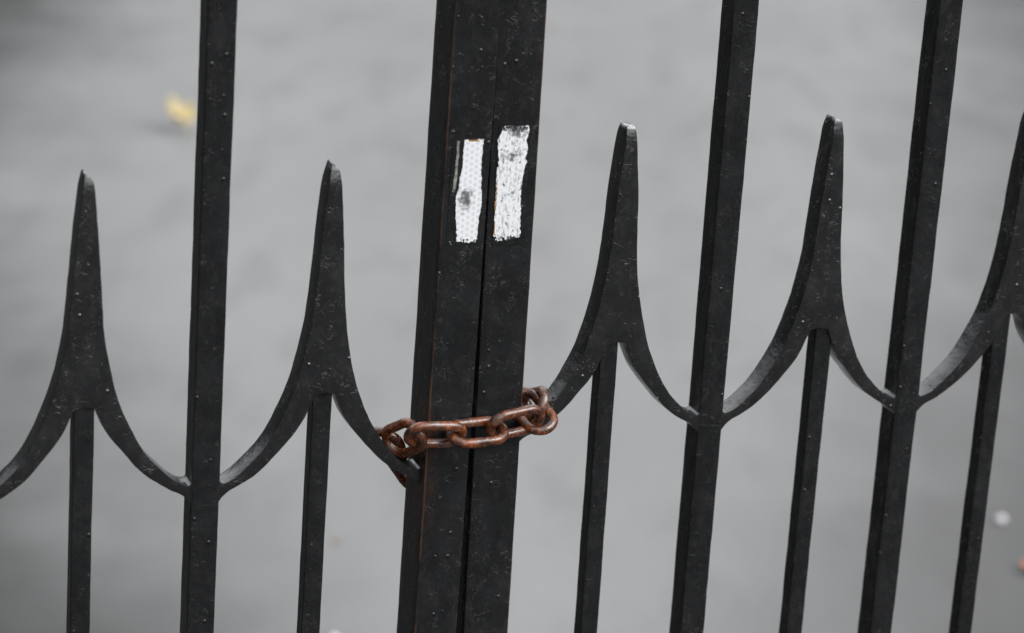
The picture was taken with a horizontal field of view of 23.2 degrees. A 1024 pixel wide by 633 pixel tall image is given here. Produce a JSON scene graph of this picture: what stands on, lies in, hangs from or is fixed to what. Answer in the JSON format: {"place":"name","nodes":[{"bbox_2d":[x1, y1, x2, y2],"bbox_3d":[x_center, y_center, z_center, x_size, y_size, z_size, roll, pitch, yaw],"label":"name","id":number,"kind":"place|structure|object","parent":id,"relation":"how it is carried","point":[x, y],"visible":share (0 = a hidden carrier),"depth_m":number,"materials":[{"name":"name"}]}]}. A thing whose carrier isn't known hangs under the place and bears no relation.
{"place":"outdoors","nodes":[
{"label":"outdoors","id":0,"kind":"place"},
{"bbox_2d":[0,0,1023,632],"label":"ground","id":1,"kind":"structure","parent":0,"point":[92,86],"depth_m":5.61,"materials":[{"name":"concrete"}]},
{"bbox_2d":[167,94,196,133],"bbox_3d":[-0.888,-0.545,6.768,0.133,0.046,0.107,45,31,26],"label":"fallen leaf","id":2,"kind":"object","parent":1,"relation":"on","point":[178,112],"visible":0.98,"depth_m":6.80,"materials":[{"name":"yellow plant"}]},
{"bbox_2d":[0,0,500,632],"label":"gate leaf","id":3,"kind":"object","parent":1,"relation":"on","point":[322,374],"visible":0.98,"depth_m":1.73,"materials":[{"name":"black paint"}]},
{"bbox_2d":[456,0,1023,632],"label":"gate leaf","id":4,"kind":"object","parent":1,"relation":"on","point":[814,312],"visible":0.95,"depth_m":1.86,"materials":[{"name":"black paint"}]},
{"bbox_2d":[374,386,557,487],"bbox_3d":[-0.038,0.099,1.817,0.131,0.101,0.093,-3,19,-22],"label":"chain","id":5,"kind":"object","parent":4,"relation":"attached to","point":[528,416],"visible":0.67,"depth_m":1.78,"materials":[{"name":"metal"}]},
{"bbox_2d":[996,515,1006,522],"bbox_3d":[0.868,0.360,4.435,0.019,0.016,0.018,-3,19,-22],"label":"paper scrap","id":6,"kind":"object","parent":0,"point":[1000,518],"visible":1,"depth_m":4.43,"materials":[{"name":"white paper"}]}
]}

